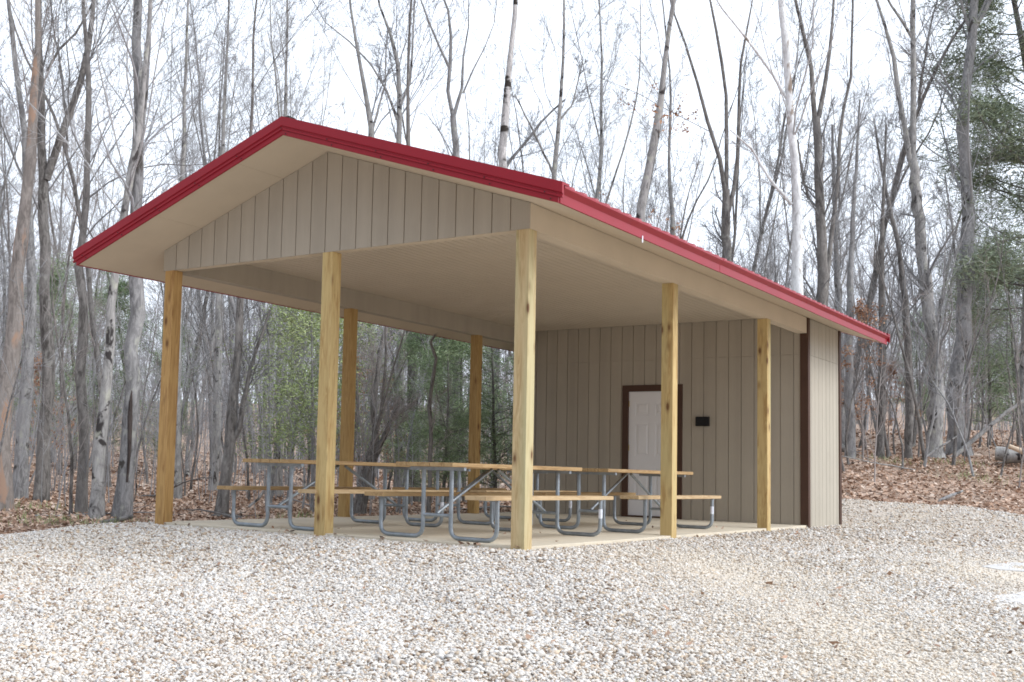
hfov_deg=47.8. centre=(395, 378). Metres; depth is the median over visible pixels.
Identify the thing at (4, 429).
sapling
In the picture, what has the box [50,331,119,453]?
sapling
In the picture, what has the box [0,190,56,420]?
bare tree
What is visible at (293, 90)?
bare tree
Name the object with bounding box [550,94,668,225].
bare tree
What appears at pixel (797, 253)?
bare tree
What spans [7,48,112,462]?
bare tree
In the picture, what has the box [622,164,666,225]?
sapling
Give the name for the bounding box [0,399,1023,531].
ground
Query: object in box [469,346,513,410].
sapling
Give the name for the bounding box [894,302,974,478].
sapling
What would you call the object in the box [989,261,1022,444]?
sapling
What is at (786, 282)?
sapling
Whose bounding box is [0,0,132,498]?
bare tree
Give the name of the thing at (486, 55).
bare tree
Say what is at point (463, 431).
sapling
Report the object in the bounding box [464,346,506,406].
sapling
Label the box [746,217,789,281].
sapling
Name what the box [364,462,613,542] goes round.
picnic table
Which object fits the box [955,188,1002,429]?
bare tree
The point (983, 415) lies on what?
sapling
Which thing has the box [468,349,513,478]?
pine tree
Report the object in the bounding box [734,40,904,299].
bare tree
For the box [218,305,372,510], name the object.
evergreen shrub
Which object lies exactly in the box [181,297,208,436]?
bare tree
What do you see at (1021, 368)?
bare tree
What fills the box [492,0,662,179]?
bare tree
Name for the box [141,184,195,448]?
bare tree
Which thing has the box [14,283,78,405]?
sapling
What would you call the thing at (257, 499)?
fallen branch
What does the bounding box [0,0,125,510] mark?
bare tree
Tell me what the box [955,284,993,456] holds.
sapling
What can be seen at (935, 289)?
bare tree
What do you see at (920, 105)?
bare tree
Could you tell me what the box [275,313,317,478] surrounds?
sapling
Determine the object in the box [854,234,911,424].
bare tree
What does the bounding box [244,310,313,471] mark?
sapling
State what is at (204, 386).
sapling
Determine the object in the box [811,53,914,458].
bare tree
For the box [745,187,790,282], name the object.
bare tree
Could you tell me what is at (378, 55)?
bare tree
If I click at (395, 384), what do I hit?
sapling
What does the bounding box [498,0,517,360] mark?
bare tree
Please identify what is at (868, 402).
sapling
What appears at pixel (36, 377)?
beech sapling
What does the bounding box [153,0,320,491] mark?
bare tree
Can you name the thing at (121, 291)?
pine tree
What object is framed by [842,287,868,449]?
sapling
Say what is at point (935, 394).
sapling
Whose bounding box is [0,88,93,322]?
bare tree
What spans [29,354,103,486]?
sapling
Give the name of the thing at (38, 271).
bare tree
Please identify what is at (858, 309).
beech sapling
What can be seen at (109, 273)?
bare tree
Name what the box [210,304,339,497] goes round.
evergreen shrub
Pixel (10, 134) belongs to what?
bare tree
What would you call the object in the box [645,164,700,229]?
bare tree
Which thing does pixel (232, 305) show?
bare tree
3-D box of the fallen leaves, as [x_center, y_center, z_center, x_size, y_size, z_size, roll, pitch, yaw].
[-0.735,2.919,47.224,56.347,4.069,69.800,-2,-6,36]
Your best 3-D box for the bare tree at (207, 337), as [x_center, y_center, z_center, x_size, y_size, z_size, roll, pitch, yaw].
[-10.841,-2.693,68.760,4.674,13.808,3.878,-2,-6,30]
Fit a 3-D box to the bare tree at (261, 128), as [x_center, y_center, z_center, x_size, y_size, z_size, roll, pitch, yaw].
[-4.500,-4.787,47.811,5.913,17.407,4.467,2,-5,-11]
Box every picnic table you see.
[217,458,455,530]
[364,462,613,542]
[392,468,576,524]
[533,468,720,532]
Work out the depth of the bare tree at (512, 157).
28.29 m
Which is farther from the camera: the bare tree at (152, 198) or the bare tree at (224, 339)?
the bare tree at (224, 339)
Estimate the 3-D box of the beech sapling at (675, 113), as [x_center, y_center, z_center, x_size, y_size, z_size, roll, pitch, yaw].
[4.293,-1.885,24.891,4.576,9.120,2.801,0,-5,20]
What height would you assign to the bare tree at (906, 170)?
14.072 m
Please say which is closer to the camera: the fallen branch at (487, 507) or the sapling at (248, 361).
the fallen branch at (487, 507)
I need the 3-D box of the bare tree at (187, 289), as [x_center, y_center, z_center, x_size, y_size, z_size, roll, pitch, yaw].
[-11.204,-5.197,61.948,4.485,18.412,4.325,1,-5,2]
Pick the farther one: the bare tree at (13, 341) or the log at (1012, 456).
the log at (1012, 456)
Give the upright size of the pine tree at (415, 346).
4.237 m
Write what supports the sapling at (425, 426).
on the ground at (908, 497)
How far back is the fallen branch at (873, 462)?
25.99 m
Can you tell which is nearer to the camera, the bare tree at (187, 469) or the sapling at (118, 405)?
the sapling at (118, 405)
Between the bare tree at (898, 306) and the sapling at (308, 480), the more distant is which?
the bare tree at (898, 306)
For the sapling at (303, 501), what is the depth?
21.70 m
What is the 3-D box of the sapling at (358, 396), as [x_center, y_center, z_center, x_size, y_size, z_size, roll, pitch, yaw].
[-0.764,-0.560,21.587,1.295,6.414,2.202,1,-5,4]
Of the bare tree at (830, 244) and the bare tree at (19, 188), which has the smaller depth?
the bare tree at (830, 244)
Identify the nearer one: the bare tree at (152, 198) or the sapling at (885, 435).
the sapling at (885, 435)
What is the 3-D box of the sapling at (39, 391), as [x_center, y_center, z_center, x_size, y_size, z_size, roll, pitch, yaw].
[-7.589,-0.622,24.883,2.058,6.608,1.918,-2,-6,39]
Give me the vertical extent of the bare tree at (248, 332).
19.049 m
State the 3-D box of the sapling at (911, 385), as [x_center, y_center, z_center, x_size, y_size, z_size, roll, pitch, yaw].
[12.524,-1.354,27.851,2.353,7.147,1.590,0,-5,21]
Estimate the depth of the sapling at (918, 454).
29.49 m
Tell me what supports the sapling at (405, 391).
on the ground at (908, 497)
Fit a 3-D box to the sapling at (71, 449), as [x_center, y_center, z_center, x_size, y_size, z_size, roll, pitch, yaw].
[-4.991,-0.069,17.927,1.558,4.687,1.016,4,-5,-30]
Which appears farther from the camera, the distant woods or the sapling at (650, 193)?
the distant woods
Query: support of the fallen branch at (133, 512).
on the fallen leaves
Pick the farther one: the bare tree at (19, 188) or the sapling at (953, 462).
the bare tree at (19, 188)
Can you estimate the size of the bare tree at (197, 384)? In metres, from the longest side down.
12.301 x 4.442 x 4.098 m
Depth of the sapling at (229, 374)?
26.07 m
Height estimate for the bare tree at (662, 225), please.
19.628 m
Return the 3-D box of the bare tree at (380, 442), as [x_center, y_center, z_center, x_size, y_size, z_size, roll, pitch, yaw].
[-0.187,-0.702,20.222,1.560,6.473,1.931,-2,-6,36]
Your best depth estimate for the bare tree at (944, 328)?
69.73 m
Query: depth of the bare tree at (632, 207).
41.07 m
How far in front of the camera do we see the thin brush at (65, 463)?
22.40 m
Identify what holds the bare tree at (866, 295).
on the ground at (908, 497)
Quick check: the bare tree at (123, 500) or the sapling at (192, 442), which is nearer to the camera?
the bare tree at (123, 500)
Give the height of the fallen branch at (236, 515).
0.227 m
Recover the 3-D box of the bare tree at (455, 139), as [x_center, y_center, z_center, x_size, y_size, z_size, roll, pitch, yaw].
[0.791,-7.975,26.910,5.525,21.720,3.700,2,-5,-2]
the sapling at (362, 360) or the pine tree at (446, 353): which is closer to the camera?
the pine tree at (446, 353)
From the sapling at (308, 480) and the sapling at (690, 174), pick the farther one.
the sapling at (690, 174)
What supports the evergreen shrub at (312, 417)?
on the ground at (908, 497)
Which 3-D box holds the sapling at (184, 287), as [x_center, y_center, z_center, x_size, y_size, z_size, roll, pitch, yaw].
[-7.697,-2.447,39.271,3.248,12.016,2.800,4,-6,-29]
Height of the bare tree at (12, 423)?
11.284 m
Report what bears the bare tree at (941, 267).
on the ground at (908, 497)
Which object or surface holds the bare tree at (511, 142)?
on the ground at (908, 497)
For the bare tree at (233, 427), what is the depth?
19.01 m
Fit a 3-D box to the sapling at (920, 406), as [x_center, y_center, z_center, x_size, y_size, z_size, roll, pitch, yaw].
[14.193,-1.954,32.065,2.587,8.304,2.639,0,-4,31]
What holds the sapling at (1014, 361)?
on the ground at (908, 497)
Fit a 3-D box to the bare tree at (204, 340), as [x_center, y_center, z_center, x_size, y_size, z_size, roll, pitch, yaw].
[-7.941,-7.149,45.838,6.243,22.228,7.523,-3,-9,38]
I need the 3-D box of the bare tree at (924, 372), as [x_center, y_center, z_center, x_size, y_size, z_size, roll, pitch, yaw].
[17.298,-3.930,34.282,4.030,12.372,3.539,5,-5,-24]
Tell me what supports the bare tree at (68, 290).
on the ground at (908, 497)
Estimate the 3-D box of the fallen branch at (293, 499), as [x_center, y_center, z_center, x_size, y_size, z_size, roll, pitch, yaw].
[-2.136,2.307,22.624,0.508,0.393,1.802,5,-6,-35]
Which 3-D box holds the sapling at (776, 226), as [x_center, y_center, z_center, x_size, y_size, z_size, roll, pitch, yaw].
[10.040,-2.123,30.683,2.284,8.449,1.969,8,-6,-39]
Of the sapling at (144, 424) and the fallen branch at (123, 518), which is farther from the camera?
the sapling at (144, 424)
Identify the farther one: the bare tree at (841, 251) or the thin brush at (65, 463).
the bare tree at (841, 251)
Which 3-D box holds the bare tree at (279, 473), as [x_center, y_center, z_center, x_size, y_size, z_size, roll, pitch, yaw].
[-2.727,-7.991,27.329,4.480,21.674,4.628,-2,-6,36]
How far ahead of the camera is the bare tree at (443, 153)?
56.48 m
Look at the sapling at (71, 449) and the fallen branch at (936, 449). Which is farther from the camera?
the fallen branch at (936, 449)
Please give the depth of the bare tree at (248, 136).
46.04 m
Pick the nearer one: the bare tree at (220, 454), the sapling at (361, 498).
the sapling at (361, 498)
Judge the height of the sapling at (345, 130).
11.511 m
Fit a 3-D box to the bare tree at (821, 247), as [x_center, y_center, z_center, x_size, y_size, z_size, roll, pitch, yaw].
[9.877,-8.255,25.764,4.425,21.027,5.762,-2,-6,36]
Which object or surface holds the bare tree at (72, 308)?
on the ground at (908, 497)
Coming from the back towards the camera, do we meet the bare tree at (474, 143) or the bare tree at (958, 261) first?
the bare tree at (958, 261)
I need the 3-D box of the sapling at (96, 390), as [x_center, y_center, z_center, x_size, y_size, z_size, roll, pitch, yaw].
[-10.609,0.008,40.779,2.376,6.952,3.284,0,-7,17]
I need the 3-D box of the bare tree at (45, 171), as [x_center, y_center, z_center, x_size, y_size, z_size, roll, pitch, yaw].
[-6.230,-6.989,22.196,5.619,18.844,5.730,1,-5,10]
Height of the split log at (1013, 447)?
0.552 m
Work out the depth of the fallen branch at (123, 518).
16.61 m
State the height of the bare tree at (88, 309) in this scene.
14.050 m
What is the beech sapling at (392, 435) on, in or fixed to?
on the ground at (908, 497)
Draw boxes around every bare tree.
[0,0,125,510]
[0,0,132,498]
[0,0,148,486]
[0,0,215,501]
[0,18,85,354]
[0,48,74,365]
[0,71,75,363]
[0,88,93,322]
[0,97,69,342]
[0,155,72,455]
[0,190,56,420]
[1,0,253,513]
[1,243,68,334]
[2,0,302,519]
[2,166,77,437]
[3,53,129,469]
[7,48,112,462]
[20,83,159,474]
[20,173,77,401]
[24,206,75,411]
[46,134,149,470]
[48,0,261,517]
[50,194,118,361]
[55,233,107,429]
[64,249,97,402]
[65,139,161,432]
[74,217,117,421]
[88,189,148,356]
[102,0,283,498]
[107,2,263,429]
[120,24,263,472]
[137,283,194,446]
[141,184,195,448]
[142,87,226,377]
[146,0,297,473]
[151,0,250,455]
[152,128,213,367]
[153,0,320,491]
[153,282,190,431]
[171,88,258,476]
[178,54,262,471]
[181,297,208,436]
[182,289,234,467]
[185,293,247,395]
[188,0,345,513]
[189,298,255,411]
[206,299,253,432]
[208,295,253,380]
[215,0,357,495]
[220,0,343,473]
[230,41,303,468]
[237,67,359,457]
[242,300,253,431]
[248,108,313,467]
[248,300,274,369]
[254,0,358,469]
[255,0,350,466]
[288,0,498,503]
[297,0,458,498]
[312,0,483,499]
[341,101,393,472]
[355,321,427,513]
[357,0,443,461]
[412,0,512,500]
[418,130,488,442]
[433,46,510,452]
[458,33,517,463]
[463,86,600,487]
[481,0,580,180]
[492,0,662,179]
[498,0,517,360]
[499,355,510,462]
[519,0,801,273]
[526,0,662,213]
[539,92,604,201]
[549,75,648,222]
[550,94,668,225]
[580,0,706,234]
[602,52,692,216]
[612,120,653,221]
[621,0,759,221]
[640,65,754,259]
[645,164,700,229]
[645,176,680,231]
[669,0,916,294]
[675,0,867,285]
[698,0,790,277]
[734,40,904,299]
[739,103,843,306]
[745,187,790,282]
[757,0,873,305]
[782,70,878,443]
[806,110,877,310]
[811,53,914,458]
[818,0,886,306]
[827,0,970,417]
[836,68,969,459]
[839,81,943,458]
[842,224,901,358]
[844,10,984,317]
[845,220,885,423]
[854,0,975,458]
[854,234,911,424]
[865,204,918,367]
[866,0,1023,455]
[873,244,927,376]
[889,45,1015,446]
[892,31,1011,429]
[914,145,1020,430]
[921,247,977,425]
[922,256,952,386]
[928,209,1015,429]
[941,187,1007,428]
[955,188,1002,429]
[956,44,1023,442]
[999,213,1023,344]
[999,224,1022,398]
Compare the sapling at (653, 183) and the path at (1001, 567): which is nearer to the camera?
the path at (1001, 567)
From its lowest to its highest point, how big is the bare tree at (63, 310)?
11.956 m
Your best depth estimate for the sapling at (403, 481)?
21.52 m
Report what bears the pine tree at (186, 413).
on the ground at (908, 497)
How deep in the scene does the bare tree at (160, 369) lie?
59.64 m
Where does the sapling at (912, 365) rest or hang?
on the ground at (908, 497)
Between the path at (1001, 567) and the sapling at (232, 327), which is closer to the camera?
the path at (1001, 567)
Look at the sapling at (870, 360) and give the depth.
29.26 m
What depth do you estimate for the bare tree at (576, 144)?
47.21 m
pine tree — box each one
[2,250,100,463]
[63,270,163,453]
[123,315,206,465]
[361,332,456,502]
[398,334,500,503]
[415,342,512,502]
[427,343,513,487]
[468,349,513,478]
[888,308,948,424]
[891,0,1023,339]
[934,236,1021,446]
[948,225,1023,445]
[990,86,1023,287]
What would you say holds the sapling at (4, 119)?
on the ground at (908, 497)
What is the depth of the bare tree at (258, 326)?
65.50 m
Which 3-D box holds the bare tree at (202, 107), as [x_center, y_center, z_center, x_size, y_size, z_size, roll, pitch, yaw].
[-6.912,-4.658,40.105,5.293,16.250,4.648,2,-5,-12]
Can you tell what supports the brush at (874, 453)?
on the ground at (908, 497)
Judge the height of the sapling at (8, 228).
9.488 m
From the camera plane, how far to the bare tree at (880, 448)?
28.31 m
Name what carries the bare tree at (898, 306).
on the ground at (908, 497)
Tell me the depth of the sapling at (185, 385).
26.50 m
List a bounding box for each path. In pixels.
[981,562,1023,571]
[991,591,1023,603]
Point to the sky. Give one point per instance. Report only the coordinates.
(705, 42)
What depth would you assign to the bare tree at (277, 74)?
47.72 m
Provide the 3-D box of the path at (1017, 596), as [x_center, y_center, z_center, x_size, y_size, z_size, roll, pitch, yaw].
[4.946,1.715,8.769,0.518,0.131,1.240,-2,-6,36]
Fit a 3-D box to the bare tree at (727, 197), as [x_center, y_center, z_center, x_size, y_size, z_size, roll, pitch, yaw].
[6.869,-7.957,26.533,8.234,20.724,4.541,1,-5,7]
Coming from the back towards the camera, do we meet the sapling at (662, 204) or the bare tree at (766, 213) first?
the bare tree at (766, 213)
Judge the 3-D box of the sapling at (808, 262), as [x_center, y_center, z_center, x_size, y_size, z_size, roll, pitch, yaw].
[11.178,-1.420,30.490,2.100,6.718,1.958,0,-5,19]
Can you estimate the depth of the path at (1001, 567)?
10.77 m
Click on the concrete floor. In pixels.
(544, 538)
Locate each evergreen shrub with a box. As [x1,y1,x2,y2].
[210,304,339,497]
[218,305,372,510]
[224,304,376,511]
[270,308,401,458]
[285,322,410,483]
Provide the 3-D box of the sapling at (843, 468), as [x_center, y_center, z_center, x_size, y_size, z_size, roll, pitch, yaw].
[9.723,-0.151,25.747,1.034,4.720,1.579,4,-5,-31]
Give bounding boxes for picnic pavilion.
[73,116,889,549]
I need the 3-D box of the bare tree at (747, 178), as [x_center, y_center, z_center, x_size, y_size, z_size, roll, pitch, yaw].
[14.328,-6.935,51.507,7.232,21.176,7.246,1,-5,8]
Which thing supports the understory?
on the ground at (908, 497)
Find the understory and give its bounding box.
[0,159,1021,478]
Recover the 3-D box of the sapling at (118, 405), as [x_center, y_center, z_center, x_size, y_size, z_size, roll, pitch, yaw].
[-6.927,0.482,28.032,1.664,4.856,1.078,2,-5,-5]
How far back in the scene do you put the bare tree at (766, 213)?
45.58 m
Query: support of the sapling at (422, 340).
on the ground at (908, 497)
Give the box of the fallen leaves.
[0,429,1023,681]
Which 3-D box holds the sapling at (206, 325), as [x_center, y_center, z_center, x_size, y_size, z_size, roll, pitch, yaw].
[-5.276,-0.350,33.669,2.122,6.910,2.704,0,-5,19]
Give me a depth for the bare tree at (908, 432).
28.68 m
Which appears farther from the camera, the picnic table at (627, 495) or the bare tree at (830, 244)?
the bare tree at (830, 244)
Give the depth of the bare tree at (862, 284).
67.45 m
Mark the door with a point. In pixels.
(641, 404)
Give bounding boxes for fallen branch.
[35,497,195,516]
[89,515,132,523]
[133,471,149,504]
[141,471,214,496]
[174,494,237,518]
[211,506,252,517]
[248,476,265,507]
[272,490,314,505]
[455,502,510,509]
[842,446,915,469]
[927,436,957,456]
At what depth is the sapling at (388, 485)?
25.82 m
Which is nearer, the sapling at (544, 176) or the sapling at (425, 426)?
the sapling at (425, 426)
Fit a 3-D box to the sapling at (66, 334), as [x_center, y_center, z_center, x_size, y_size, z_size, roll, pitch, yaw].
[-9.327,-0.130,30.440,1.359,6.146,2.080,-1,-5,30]
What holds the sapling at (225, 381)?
on the ground at (908, 497)
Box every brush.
[2,290,1023,503]
[11,298,512,517]
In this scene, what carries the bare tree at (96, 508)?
on the ground at (908, 497)
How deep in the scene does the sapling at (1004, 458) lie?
25.89 m
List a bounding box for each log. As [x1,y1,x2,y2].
[995,446,1023,462]
[1008,444,1021,453]
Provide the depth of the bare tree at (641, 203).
24.54 m
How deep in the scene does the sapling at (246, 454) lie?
23.50 m
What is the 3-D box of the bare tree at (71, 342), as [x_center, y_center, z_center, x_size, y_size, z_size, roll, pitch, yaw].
[-11.022,-3.600,36.880,3.932,13.255,4.712,-1,-5,29]
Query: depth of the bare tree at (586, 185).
51.34 m
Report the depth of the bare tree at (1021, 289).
99.72 m
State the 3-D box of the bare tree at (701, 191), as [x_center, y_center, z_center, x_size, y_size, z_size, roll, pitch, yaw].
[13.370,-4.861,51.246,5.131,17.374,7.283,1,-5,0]
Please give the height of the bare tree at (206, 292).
18.162 m
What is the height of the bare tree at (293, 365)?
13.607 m
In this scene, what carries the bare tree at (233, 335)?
on the ground at (908, 497)
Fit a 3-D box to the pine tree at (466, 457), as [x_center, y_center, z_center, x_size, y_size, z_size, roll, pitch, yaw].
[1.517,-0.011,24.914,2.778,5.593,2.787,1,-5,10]
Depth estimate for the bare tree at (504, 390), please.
48.89 m
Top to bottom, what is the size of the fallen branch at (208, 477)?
0.615 m
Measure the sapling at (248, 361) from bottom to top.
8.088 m
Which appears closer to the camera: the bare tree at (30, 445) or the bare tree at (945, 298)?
the bare tree at (30, 445)
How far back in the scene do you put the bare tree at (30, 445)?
49.90 m
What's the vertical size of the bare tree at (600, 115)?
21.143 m
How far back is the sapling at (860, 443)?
32.99 m
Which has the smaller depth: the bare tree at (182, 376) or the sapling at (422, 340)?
the sapling at (422, 340)
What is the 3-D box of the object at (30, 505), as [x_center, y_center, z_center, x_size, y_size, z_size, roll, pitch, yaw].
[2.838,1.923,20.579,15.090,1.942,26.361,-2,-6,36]
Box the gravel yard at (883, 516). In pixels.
[0,499,1023,681]
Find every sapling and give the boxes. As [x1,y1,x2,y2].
[0,34,39,346]
[0,50,30,286]
[0,257,61,453]
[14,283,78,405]
[16,283,75,430]
[19,351,77,457]
[22,201,101,467]
[24,225,124,513]
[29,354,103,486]
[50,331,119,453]
[85,304,128,466]
[87,324,149,448]
[110,125,221,437]
[120,282,199,458]
[121,289,161,483]
[125,145,215,362]
[140,288,234,491]
[150,332,212,495]
[181,292,246,476]
[182,110,310,504]
[182,288,228,489]
[183,288,259,451]
[189,331,253,481]
[195,297,276,458]
[203,292,271,457]
[204,299,265,453]
[208,294,288,500]
[226,70,342,484]
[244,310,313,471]
[271,312,318,500]
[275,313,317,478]
[276,353,317,508]
[294,95,381,446]
[300,355,371,467]
[336,322,390,456]
[338,323,391,437]
[340,329,418,514]
[354,322,410,515]
[361,327,422,500]
[380,375,436,497]
[382,331,405,500]
[386,334,459,512]
[390,342,421,455]
[393,331,487,506]
[414,381,443,460]
[424,333,454,512]
[443,356,497,501]
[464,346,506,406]
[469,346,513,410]
[499,151,549,386]
[548,126,605,190]
[599,81,699,246]
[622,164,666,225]
[632,132,699,231]
[635,150,662,218]
[657,95,741,257]
[731,240,775,280]
[746,11,890,352]
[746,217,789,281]
[762,239,784,281]
[765,153,808,295]
[788,202,844,382]
[807,276,852,471]
[834,223,919,458]
[841,248,920,464]
[841,274,925,468]
[841,298,891,459]
[841,355,891,455]
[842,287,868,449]
[843,145,912,447]
[843,231,886,432]
[853,275,901,450]
[858,185,962,460]
[864,307,935,454]
[865,317,901,447]
[872,361,920,445]
[879,184,954,436]
[893,252,925,444]
[894,118,1011,467]
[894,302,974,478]
[914,219,1011,466]
[914,243,974,456]
[942,330,996,447]
[945,291,1006,447]
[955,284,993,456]
[976,182,1023,426]
[988,289,1023,447]
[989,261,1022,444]
[989,354,1023,476]
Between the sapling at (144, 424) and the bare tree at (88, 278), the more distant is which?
the bare tree at (88, 278)
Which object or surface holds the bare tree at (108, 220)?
on the ground at (908, 497)
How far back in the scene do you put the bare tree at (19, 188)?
35.95 m
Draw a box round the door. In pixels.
[621,384,682,518]
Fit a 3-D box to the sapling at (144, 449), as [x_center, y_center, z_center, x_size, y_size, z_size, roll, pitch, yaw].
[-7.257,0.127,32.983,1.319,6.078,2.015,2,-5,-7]
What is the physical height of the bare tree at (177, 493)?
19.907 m
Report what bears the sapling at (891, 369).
on the ground at (908, 497)
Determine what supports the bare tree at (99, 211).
on the ground at (908, 497)
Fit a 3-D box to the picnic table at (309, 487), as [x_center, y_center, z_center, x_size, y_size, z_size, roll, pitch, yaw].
[-0.628,1.327,13.155,1.464,0.745,2.510,-2,-6,38]
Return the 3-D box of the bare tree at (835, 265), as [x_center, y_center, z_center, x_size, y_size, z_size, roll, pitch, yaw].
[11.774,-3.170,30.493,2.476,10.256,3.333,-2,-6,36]
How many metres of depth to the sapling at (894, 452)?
29.81 m
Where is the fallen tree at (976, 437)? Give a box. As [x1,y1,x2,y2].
[950,398,1023,456]
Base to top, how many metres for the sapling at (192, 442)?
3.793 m
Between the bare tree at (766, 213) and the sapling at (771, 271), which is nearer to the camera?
the sapling at (771, 271)
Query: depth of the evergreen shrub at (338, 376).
23.28 m
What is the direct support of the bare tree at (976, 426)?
on the ground at (908, 497)
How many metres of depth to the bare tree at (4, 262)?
36.29 m
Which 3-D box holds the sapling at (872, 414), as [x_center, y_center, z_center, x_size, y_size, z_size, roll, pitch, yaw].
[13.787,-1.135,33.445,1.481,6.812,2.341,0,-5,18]
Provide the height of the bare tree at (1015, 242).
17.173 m
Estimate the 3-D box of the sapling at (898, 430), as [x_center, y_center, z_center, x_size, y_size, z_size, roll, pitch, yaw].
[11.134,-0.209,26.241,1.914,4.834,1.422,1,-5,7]
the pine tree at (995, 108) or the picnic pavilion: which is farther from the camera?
the pine tree at (995, 108)
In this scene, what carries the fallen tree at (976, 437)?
on the ground at (908, 497)
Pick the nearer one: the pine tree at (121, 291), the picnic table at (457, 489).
the picnic table at (457, 489)
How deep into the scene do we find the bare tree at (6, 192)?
48.57 m
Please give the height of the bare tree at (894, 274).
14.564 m
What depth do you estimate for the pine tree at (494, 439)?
21.50 m
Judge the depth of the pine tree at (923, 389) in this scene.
40.01 m
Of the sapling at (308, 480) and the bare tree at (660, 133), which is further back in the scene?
the bare tree at (660, 133)
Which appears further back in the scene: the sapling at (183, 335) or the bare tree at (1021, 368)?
the bare tree at (1021, 368)
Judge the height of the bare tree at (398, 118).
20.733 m
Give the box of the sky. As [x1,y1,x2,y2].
[0,0,1023,407]
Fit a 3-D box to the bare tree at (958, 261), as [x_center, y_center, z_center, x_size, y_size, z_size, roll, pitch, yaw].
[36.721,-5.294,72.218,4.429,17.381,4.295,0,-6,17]
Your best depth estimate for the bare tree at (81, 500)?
18.57 m
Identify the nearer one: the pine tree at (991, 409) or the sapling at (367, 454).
the sapling at (367, 454)
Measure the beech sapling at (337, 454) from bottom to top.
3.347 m
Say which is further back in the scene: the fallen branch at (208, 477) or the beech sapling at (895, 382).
the beech sapling at (895, 382)
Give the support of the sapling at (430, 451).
on the ground at (908, 497)
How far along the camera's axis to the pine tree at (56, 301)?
35.77 m
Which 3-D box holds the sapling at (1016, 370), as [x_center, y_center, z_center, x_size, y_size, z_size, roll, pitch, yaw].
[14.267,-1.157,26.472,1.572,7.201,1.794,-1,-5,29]
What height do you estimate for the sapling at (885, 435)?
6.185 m
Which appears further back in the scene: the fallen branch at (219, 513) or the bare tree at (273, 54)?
the bare tree at (273, 54)
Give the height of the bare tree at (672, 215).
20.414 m
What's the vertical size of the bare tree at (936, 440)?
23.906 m
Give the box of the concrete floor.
[154,512,806,549]
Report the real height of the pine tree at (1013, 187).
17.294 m
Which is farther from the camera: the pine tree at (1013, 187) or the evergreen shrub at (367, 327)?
the pine tree at (1013, 187)
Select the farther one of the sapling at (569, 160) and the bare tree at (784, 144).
the bare tree at (784, 144)
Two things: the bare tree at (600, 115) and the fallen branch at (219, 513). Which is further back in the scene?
the bare tree at (600, 115)
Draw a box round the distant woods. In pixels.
[6,150,1023,434]
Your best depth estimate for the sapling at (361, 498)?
19.32 m
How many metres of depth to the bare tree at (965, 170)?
31.09 m
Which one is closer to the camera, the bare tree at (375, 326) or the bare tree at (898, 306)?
the bare tree at (375, 326)
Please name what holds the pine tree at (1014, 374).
on the ground at (908, 497)
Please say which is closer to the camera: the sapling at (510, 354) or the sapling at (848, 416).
the sapling at (848, 416)
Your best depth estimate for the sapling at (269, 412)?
22.69 m
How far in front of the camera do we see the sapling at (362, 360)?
25.29 m
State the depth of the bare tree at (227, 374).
86.66 m
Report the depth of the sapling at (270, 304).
31.04 m
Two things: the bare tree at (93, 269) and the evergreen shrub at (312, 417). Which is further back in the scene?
the bare tree at (93, 269)
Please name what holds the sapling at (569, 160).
on the ground at (908, 497)
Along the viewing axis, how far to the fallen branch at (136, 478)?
19.64 m
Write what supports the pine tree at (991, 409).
on the ground at (908, 497)
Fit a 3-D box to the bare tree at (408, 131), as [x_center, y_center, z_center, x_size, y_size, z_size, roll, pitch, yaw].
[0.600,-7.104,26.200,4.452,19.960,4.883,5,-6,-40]
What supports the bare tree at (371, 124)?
on the ground at (908, 497)
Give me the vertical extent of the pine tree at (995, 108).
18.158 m
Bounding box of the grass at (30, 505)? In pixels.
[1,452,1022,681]
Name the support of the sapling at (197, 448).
on the ground at (908, 497)
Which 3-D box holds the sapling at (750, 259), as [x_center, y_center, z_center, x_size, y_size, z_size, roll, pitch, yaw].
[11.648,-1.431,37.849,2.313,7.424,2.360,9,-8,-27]
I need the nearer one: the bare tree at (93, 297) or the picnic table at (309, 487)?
the picnic table at (309, 487)
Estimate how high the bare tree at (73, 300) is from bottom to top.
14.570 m
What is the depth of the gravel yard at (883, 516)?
9.45 m
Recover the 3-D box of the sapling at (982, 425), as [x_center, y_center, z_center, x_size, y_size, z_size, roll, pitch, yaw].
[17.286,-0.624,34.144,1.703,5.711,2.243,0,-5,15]

